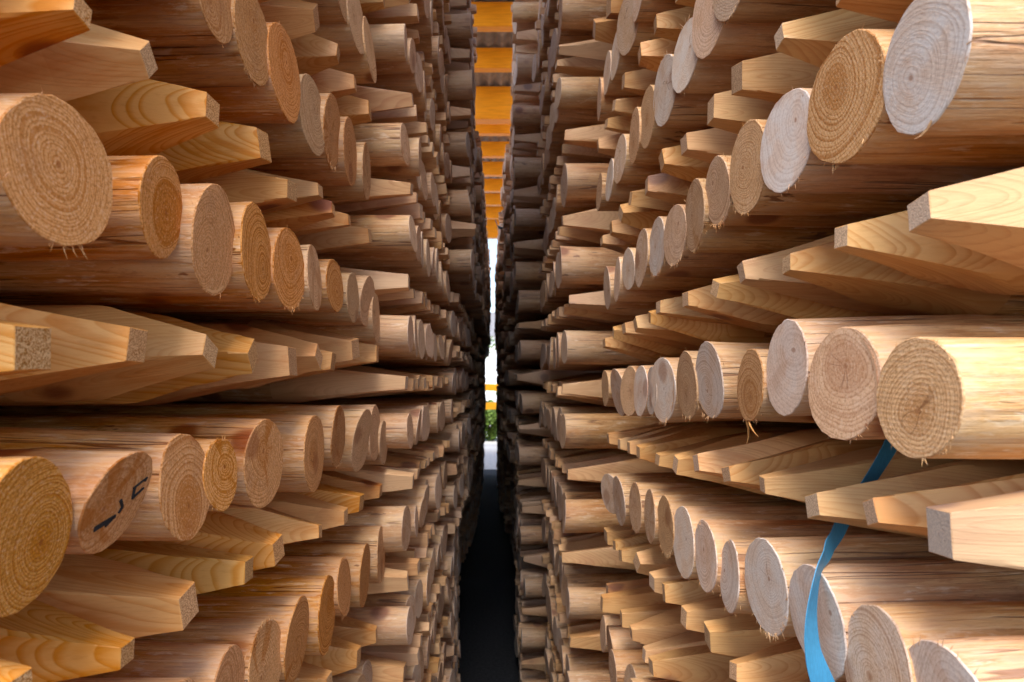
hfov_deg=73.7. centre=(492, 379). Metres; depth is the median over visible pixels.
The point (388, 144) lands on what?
round post
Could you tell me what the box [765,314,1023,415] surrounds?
round post
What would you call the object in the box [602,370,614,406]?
round post
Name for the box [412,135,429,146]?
pointed post
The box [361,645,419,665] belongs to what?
pointed post
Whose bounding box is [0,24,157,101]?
pointed post
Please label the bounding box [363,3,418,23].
pointed post
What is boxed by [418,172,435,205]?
round post
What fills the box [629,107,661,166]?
round post
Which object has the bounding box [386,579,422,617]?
round post
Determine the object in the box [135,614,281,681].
round post
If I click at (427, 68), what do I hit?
pointed post
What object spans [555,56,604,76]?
pointed post
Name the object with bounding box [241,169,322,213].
pointed post
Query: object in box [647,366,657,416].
round post
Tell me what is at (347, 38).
round post
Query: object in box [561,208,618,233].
pointed post
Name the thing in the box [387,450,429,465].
pointed post
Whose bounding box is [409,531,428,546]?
pointed post
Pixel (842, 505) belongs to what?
pointed post
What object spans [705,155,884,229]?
round post
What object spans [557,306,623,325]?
pointed post
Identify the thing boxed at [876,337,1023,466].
round post
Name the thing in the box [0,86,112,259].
round post
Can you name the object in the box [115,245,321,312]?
round post
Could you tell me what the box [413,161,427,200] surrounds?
round post
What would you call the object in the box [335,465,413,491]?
pointed post
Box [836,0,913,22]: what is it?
pointed post
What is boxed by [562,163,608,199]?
round post
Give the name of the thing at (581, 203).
round post
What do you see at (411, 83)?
round post
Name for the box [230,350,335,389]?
pointed post
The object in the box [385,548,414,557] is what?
pointed post
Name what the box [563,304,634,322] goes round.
pointed post
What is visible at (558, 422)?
round post
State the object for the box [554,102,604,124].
round post
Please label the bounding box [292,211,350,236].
pointed post
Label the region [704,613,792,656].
pointed post
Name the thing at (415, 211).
pointed post
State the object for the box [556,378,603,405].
pointed post
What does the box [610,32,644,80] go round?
round post
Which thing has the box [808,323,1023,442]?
round post
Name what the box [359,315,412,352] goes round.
round post
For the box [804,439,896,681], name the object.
strap
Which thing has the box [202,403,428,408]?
round post
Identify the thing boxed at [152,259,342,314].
round post
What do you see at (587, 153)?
pointed post
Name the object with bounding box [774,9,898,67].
pointed post
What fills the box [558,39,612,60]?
pointed post
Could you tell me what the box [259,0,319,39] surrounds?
pointed post
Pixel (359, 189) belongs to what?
round post
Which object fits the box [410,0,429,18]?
round post
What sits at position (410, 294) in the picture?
pointed post
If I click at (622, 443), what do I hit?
pointed post
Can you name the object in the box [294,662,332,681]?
pointed post
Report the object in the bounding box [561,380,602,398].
pointed post
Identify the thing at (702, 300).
pointed post
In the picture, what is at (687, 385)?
round post
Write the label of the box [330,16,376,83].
round post
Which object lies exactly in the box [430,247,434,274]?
round post
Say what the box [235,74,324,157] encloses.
round post
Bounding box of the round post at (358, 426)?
[322,409,372,471]
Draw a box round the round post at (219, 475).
[194,435,236,512]
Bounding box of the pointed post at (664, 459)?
[655,430,798,467]
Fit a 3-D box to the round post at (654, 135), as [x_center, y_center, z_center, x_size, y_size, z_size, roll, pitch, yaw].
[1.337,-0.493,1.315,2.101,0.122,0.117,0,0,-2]
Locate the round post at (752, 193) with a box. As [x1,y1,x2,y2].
[729,119,921,217]
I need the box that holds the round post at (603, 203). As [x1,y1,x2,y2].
[596,173,627,210]
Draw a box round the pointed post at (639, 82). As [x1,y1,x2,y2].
[622,69,656,95]
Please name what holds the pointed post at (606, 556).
on the round post at (583, 602)
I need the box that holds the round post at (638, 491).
[629,481,730,532]
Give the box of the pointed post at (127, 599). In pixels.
[36,554,198,637]
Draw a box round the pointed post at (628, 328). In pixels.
[622,321,699,350]
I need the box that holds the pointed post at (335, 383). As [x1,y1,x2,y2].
[178,369,407,402]
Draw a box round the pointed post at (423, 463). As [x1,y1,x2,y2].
[387,454,426,468]
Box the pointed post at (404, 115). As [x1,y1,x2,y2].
[363,105,416,123]
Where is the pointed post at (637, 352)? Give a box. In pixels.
[602,336,679,362]
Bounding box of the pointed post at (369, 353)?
[335,343,378,368]
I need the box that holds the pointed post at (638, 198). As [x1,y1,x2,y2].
[628,188,673,210]
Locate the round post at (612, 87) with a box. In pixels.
[603,50,641,95]
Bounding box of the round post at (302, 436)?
[0,413,323,491]
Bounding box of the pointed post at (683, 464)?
[672,433,786,495]
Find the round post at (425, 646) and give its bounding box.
[420,636,429,668]
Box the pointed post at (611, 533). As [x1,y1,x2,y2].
[604,525,635,544]
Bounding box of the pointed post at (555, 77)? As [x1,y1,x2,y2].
[552,73,578,87]
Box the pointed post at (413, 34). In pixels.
[406,28,419,43]
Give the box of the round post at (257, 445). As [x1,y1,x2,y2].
[0,416,282,507]
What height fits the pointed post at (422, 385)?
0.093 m
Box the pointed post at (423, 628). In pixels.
[414,621,430,635]
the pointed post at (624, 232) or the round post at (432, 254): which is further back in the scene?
the round post at (432, 254)
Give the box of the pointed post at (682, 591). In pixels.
[662,578,721,604]
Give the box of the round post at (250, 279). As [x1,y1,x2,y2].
[0,201,270,304]
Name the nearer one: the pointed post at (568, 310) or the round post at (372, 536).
the round post at (372, 536)
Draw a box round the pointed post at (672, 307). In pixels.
[656,296,742,326]
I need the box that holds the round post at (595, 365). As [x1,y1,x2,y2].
[558,364,642,367]
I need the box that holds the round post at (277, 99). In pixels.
[192,17,300,123]
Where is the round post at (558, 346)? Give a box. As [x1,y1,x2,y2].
[556,332,584,364]
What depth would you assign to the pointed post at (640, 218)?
1.46 m
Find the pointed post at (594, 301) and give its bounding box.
[569,291,654,315]
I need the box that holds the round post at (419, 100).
[412,71,425,111]
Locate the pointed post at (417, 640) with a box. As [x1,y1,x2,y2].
[402,632,421,646]
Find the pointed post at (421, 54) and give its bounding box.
[416,51,424,65]
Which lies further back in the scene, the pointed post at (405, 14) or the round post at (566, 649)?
the round post at (566, 649)
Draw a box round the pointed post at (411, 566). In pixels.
[385,556,419,575]
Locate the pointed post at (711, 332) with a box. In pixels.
[648,309,773,342]
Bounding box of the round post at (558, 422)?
[557,413,591,441]
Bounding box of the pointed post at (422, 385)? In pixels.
[355,376,425,397]
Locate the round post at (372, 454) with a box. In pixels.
[155,403,379,460]
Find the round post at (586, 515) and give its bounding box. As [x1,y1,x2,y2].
[562,499,619,532]
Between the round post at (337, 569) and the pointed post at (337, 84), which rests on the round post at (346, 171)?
the pointed post at (337, 84)
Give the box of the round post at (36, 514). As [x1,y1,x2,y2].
[0,456,72,617]
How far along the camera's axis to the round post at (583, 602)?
2.07 m
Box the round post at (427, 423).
[415,405,429,439]
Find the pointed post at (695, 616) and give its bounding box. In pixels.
[680,596,737,632]
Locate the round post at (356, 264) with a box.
[335,231,423,267]
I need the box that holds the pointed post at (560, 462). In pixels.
[557,448,627,467]
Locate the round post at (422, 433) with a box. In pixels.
[377,405,425,440]
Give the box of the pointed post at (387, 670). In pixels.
[361,654,406,681]
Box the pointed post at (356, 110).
[336,95,370,125]
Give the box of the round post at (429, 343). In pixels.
[423,324,433,356]
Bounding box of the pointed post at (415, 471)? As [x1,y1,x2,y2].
[372,465,419,478]
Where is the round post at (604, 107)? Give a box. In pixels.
[597,77,638,120]
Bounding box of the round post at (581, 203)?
[560,177,595,207]
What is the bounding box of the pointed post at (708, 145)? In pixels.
[680,128,737,162]
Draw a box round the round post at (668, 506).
[657,495,805,557]
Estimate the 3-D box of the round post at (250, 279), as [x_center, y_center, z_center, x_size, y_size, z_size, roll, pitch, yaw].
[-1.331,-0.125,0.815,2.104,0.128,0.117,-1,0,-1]
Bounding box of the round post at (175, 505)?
[0,427,209,540]
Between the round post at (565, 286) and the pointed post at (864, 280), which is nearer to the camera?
the pointed post at (864, 280)
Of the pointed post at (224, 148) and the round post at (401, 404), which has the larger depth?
the round post at (401, 404)
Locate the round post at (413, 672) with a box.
[404,664,420,681]
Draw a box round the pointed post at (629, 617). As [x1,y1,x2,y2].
[620,603,681,627]
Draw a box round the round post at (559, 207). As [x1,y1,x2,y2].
[555,185,595,211]
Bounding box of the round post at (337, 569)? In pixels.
[253,555,352,617]
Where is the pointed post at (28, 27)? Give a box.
[0,0,91,66]
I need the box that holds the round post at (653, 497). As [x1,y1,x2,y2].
[644,487,762,543]
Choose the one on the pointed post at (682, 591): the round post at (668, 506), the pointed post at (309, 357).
the round post at (668, 506)
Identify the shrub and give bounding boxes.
[485,400,496,440]
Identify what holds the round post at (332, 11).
on the pointed post at (314, 54)
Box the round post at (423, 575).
[408,568,430,605]
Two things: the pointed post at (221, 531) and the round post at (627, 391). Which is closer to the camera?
the pointed post at (221, 531)
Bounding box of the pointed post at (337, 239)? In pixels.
[297,226,371,252]
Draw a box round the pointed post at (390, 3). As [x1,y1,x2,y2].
[363,0,409,13]
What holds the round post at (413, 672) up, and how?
on the stacked posts at (530, 324)
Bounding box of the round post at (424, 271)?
[352,239,430,276]
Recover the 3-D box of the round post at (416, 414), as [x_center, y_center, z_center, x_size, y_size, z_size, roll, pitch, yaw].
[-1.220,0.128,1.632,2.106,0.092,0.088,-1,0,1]
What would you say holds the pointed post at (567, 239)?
on the round post at (565, 286)
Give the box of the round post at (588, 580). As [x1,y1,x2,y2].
[561,572,648,605]
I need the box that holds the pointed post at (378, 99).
[349,85,413,112]
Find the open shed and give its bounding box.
[471,0,514,238]
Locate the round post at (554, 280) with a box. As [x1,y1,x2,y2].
[553,262,556,287]
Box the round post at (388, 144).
[353,123,409,166]
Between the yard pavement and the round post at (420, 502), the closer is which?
the round post at (420, 502)
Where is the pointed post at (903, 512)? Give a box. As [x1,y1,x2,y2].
[862,473,1023,535]
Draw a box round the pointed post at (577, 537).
[560,532,603,543]
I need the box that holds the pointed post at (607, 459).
[562,453,637,473]
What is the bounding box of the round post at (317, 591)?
[196,573,335,655]
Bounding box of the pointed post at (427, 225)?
[415,218,432,231]
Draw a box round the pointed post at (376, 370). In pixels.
[328,365,419,398]
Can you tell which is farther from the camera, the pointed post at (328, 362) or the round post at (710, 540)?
the pointed post at (328, 362)
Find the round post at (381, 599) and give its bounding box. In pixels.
[364,593,415,631]
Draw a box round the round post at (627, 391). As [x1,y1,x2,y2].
[620,366,638,415]
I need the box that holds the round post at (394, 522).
[341,506,410,551]
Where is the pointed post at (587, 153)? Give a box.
[562,144,613,162]
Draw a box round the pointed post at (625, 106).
[612,96,643,116]
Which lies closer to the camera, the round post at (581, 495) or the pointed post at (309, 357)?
the pointed post at (309, 357)
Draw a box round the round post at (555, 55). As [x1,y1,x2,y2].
[550,28,574,66]
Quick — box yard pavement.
[484,400,496,468]
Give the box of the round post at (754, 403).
[737,349,815,444]
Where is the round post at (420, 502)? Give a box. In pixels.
[363,496,425,527]
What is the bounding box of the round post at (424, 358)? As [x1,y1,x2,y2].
[406,323,430,359]
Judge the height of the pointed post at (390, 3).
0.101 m
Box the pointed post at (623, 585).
[606,578,648,592]
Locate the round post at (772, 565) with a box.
[745,533,949,640]
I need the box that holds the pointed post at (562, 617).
[558,611,585,623]
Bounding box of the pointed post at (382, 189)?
[332,178,412,205]
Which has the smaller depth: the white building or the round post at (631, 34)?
the round post at (631, 34)
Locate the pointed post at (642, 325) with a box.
[633,314,704,345]
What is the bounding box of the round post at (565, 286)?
[555,252,603,288]
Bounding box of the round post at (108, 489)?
[0,449,151,553]
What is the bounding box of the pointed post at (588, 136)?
[564,124,618,148]
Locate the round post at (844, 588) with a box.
[789,559,1023,681]
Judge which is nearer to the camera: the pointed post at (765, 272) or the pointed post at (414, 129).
the pointed post at (765, 272)
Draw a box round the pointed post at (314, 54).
[291,34,339,75]
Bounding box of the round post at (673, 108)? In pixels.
[653,50,713,128]
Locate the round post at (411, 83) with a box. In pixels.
[356,52,422,92]
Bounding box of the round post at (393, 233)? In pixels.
[317,215,416,253]
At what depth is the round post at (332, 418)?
1.13 m
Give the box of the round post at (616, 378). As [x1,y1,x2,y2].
[610,368,626,415]
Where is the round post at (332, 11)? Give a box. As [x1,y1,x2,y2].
[302,0,346,23]
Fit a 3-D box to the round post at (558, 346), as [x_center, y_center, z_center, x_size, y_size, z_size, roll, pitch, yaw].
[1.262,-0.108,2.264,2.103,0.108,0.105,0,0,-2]
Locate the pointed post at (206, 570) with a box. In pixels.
[90,540,253,593]
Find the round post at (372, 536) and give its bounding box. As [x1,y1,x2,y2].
[294,526,384,583]
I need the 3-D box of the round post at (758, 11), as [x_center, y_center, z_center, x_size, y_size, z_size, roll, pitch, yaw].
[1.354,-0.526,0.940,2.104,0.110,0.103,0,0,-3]
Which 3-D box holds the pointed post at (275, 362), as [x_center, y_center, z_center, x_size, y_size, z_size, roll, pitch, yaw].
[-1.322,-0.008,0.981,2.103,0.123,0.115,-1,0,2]
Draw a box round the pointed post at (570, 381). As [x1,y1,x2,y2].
[559,377,601,385]
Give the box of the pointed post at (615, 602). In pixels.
[600,586,666,613]
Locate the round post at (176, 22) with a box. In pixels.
[84,0,232,49]
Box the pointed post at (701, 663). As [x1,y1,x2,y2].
[648,644,739,681]
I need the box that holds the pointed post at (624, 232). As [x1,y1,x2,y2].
[609,219,640,244]
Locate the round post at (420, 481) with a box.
[414,479,428,513]
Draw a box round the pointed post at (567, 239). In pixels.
[555,231,602,247]
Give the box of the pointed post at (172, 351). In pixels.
[0,305,217,402]
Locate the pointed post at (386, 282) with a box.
[339,267,409,294]
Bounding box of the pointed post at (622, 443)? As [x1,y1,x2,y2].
[618,421,702,450]
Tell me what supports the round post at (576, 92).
on the pointed post at (588, 136)
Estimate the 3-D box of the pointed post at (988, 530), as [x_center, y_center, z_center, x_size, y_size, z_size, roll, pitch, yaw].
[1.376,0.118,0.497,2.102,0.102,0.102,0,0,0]
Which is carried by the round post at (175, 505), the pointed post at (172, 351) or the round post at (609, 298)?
the pointed post at (172, 351)
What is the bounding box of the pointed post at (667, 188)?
[645,173,691,204]
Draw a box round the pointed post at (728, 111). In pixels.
[707,90,775,133]
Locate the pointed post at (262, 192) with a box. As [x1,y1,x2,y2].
[191,170,296,210]
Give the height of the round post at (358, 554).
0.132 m
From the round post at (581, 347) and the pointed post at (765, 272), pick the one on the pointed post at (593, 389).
the round post at (581, 347)
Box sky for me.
[488,239,497,311]
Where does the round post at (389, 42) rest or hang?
on the pointed post at (378, 99)
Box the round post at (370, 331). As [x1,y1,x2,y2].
[294,293,379,341]
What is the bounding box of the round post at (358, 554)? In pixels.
[284,542,369,607]
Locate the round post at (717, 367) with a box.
[691,341,769,421]
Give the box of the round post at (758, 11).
[713,0,841,24]
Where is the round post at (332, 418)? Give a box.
[0,404,345,469]
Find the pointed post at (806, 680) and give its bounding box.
[796,679,846,681]
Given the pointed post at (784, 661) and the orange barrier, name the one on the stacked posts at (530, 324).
the pointed post at (784, 661)
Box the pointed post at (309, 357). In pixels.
[193,323,322,388]
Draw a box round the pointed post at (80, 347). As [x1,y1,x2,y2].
[0,302,147,393]
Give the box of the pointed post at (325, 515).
[265,492,347,529]
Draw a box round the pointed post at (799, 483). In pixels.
[759,445,961,501]
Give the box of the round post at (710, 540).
[695,519,892,593]
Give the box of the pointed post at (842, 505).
[805,459,1023,538]
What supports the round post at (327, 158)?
on the pointed post at (308, 191)
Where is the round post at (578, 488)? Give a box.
[558,485,600,520]
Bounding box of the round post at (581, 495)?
[562,492,601,515]
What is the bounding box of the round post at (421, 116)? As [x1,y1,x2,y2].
[415,97,426,121]
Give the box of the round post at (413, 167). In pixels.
[371,138,421,176]
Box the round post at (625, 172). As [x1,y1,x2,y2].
[614,134,660,183]
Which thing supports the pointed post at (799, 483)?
on the round post at (844, 588)
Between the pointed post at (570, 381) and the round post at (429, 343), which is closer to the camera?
the round post at (429, 343)
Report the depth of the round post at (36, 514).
0.46 m
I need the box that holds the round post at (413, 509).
[369,505,417,537]
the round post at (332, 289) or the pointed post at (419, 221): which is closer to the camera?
the round post at (332, 289)
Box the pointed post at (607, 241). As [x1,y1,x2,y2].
[600,234,636,253]
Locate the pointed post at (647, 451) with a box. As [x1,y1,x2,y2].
[636,426,819,468]
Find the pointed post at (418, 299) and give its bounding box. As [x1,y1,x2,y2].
[379,291,423,309]
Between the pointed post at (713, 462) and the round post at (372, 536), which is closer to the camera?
the pointed post at (713, 462)
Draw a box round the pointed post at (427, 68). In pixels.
[422,63,432,74]
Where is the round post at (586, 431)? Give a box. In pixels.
[559,413,660,448]
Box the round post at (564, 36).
[557,24,593,47]
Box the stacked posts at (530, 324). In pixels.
[58,0,679,681]
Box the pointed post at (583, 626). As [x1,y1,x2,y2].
[567,619,600,637]
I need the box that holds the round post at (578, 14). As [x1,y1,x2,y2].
[559,0,605,30]
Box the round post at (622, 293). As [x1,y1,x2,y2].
[614,257,686,301]
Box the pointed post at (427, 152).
[421,142,434,157]
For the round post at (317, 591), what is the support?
on the pointed post at (308, 672)
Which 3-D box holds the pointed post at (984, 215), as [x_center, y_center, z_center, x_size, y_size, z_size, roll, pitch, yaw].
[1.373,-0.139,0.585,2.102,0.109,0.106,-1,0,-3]
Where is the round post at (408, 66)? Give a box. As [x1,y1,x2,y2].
[376,38,415,74]
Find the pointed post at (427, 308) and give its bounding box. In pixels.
[394,299,430,314]
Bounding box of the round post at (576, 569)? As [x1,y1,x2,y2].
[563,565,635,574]
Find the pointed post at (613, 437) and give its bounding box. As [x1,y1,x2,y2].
[607,422,673,444]
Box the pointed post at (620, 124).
[604,115,631,133]
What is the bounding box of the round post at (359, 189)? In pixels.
[322,142,370,200]
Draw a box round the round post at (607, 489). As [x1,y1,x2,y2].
[601,472,676,513]
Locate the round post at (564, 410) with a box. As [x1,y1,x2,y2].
[556,407,617,440]
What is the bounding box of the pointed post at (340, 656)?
[303,635,360,675]
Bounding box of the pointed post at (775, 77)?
[731,52,819,102]
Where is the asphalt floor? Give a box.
[458,469,518,681]
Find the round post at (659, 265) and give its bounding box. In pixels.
[648,216,737,278]
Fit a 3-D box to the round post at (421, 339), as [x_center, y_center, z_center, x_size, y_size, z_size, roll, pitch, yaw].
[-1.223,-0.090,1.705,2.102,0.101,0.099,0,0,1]
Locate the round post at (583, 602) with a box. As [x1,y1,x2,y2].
[566,587,619,618]
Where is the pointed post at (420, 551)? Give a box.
[408,545,427,557]
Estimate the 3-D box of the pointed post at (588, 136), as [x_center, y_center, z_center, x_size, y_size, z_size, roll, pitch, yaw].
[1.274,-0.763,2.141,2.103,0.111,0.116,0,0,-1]
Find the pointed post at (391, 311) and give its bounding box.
[379,290,426,314]
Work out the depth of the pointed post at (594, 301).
2.07 m
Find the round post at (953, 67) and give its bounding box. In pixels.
[883,0,1023,138]
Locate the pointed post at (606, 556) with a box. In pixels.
[561,545,635,569]
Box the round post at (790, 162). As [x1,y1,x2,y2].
[760,88,1021,195]
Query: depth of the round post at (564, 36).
2.19 m
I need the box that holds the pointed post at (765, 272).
[737,234,931,314]
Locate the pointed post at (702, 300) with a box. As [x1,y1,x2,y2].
[682,285,797,332]
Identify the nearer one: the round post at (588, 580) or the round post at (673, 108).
the round post at (673, 108)
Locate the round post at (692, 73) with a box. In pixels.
[672,14,743,94]
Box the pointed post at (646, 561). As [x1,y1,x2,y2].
[633,545,676,575]
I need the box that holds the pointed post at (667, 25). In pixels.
[654,6,693,41]
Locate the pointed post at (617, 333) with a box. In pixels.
[612,325,689,356]
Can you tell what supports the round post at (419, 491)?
on the pointed post at (422, 539)
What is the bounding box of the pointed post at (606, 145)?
[597,133,622,156]
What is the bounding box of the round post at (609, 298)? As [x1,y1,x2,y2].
[604,266,655,309]
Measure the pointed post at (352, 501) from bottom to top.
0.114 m
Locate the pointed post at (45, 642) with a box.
[0,599,134,681]
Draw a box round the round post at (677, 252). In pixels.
[663,204,766,269]
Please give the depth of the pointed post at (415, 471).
1.60 m
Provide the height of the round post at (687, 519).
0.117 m
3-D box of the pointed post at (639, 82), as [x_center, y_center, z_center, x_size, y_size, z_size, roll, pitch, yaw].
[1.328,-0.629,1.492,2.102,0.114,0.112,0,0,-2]
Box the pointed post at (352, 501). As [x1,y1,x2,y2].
[296,483,363,513]
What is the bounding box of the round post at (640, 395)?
[633,365,655,417]
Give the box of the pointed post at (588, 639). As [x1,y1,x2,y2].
[568,629,601,650]
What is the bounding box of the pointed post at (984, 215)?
[907,167,1023,268]
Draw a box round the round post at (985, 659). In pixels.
[908,635,1023,681]
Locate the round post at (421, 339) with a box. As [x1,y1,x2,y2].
[378,319,424,359]
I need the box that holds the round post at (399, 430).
[379,412,412,448]
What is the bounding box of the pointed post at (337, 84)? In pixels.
[311,68,356,98]
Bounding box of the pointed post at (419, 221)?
[414,212,424,222]
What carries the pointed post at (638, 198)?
on the round post at (643, 274)
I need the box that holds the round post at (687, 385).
[676,351,730,422]
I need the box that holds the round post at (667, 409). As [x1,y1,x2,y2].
[650,356,744,423]
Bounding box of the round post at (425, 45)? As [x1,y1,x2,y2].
[415,36,431,53]
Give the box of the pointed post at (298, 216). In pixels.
[263,199,334,230]
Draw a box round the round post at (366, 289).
[176,276,374,325]
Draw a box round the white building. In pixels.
[485,312,496,399]
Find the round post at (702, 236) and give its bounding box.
[684,178,834,253]
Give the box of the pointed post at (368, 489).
[320,471,381,499]
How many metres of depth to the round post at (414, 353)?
1.56 m
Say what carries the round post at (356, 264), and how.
on the pointed post at (410, 294)
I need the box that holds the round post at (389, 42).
[369,24,406,61]
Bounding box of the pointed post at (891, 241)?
[834,210,1023,294]
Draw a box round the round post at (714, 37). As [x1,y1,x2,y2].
[692,0,783,59]
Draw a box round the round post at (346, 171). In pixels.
[255,117,356,185]
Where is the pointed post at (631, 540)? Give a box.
[613,533,648,549]
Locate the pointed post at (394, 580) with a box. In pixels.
[367,567,408,593]
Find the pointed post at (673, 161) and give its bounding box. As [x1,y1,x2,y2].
[659,145,710,181]
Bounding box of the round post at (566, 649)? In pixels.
[561,645,608,675]
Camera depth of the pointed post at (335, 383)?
1.48 m
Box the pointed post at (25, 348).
[0,320,50,375]
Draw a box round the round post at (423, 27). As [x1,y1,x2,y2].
[405,1,432,35]
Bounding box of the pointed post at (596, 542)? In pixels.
[558,535,610,555]
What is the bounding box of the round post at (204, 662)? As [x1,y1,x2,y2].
[79,640,246,681]
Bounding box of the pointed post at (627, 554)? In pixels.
[618,542,659,563]
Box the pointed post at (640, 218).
[618,203,669,229]
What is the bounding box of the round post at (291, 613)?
[193,596,308,681]
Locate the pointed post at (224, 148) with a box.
[156,121,271,183]
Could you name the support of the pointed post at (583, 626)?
on the round post at (588, 661)
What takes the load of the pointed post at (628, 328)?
on the round post at (627, 391)
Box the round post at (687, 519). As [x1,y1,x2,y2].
[673,506,821,578]
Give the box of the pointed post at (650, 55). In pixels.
[638,38,676,71]
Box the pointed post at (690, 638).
[642,630,706,662]
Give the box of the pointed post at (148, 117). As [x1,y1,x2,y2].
[65,79,219,155]
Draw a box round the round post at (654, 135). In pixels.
[641,85,705,148]
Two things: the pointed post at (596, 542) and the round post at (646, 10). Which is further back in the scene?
the pointed post at (596, 542)
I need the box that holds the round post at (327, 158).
[248,93,339,172]
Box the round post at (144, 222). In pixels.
[0,155,181,261]
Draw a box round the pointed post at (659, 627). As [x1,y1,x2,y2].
[630,606,688,644]
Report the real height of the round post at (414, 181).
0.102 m
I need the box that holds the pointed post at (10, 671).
[0,658,31,681]
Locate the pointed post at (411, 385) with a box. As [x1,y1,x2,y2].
[357,379,415,394]
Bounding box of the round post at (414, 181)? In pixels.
[371,176,419,189]
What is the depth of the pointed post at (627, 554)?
1.47 m
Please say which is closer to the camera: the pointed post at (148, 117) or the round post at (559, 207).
the pointed post at (148, 117)
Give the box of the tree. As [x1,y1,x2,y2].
[486,336,494,357]
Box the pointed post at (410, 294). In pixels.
[377,289,414,302]
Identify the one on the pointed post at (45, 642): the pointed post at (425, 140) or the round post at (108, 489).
the round post at (108, 489)
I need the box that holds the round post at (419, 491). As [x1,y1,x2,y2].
[381,485,429,525]
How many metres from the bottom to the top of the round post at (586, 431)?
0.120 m
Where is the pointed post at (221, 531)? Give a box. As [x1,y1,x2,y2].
[166,512,284,570]
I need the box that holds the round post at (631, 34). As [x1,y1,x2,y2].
[617,0,660,55]
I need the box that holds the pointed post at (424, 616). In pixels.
[416,610,429,621]
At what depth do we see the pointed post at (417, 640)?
1.68 m
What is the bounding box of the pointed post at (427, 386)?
[344,381,428,398]
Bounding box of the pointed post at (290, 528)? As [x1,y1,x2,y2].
[222,507,321,544]
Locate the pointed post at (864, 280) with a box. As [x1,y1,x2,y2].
[782,240,1023,314]
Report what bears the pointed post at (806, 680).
on the stacked posts at (530, 324)
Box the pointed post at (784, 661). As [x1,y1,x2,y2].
[729,637,808,681]
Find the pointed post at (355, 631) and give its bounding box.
[332,616,377,646]
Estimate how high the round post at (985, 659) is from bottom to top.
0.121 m
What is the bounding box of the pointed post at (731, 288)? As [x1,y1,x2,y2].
[710,274,912,318]
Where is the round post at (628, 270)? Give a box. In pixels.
[622,248,700,290]
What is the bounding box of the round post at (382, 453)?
[364,420,386,464]
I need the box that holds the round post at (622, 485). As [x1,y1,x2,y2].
[613,475,710,525]
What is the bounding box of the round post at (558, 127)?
[550,103,593,131]
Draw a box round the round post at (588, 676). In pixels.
[565,670,610,681]
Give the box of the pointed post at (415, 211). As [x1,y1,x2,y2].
[355,203,422,219]
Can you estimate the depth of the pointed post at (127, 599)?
0.65 m
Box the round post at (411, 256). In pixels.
[317,226,420,260]
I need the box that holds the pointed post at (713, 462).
[693,429,830,476]
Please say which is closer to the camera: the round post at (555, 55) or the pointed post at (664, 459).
the pointed post at (664, 459)
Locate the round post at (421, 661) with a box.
[416,647,423,681]
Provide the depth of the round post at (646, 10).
1.31 m
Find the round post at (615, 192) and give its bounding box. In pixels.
[605,158,644,201]
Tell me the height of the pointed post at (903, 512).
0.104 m
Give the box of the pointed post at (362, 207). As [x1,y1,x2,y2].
[335,192,417,214]
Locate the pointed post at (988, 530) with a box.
[926,490,1023,569]
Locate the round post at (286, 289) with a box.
[101,227,304,311]
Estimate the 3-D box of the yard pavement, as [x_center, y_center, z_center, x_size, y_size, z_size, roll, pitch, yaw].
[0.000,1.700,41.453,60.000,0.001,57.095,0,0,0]
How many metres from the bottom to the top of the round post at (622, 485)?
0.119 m
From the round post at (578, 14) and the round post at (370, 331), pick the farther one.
the round post at (578, 14)
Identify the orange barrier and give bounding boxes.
[485,384,497,409]
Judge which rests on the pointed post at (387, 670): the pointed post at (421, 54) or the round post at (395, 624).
the round post at (395, 624)
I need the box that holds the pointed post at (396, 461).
[383,456,420,471]
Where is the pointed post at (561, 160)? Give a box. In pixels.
[556,156,597,168]
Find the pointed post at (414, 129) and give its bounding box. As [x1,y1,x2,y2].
[404,121,427,137]
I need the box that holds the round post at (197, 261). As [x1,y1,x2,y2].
[0,183,234,296]
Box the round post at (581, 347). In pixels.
[561,330,653,364]
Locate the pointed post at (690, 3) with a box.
[675,0,695,7]
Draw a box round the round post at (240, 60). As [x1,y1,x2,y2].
[149,0,268,92]
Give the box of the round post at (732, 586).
[717,537,752,614]
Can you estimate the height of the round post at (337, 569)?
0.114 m
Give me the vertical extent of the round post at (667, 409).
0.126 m
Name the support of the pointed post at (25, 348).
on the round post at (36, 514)
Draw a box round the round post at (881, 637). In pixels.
[844,601,1023,681]
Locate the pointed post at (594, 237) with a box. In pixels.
[557,227,606,244]
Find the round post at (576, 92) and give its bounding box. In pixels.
[555,77,599,108]
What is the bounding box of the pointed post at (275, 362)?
[0,342,296,406]
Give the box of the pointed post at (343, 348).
[183,320,359,363]
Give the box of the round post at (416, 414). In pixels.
[378,408,421,444]
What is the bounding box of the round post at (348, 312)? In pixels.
[159,273,358,322]
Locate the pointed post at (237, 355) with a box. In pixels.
[0,311,258,405]
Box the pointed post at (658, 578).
[649,565,682,593]
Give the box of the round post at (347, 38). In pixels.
[311,0,363,54]
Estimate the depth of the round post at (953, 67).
0.50 m
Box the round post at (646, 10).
[632,0,685,21]
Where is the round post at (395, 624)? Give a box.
[347,606,413,645]
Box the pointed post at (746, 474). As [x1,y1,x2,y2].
[721,438,884,488]
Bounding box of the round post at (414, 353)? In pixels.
[379,315,417,356]
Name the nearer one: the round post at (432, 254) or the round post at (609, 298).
the round post at (609, 298)
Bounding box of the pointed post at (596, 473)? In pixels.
[567,458,673,482]
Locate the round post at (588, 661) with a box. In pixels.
[566,653,608,670]
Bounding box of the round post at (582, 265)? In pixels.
[559,246,623,283]
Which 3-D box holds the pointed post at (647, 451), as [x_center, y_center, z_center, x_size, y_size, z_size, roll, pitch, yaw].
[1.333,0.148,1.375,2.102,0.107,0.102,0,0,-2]
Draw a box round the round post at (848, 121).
[807,25,1023,170]
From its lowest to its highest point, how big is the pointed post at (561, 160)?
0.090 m
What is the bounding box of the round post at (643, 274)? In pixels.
[635,228,715,287]
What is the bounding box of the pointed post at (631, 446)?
[627,421,817,454]

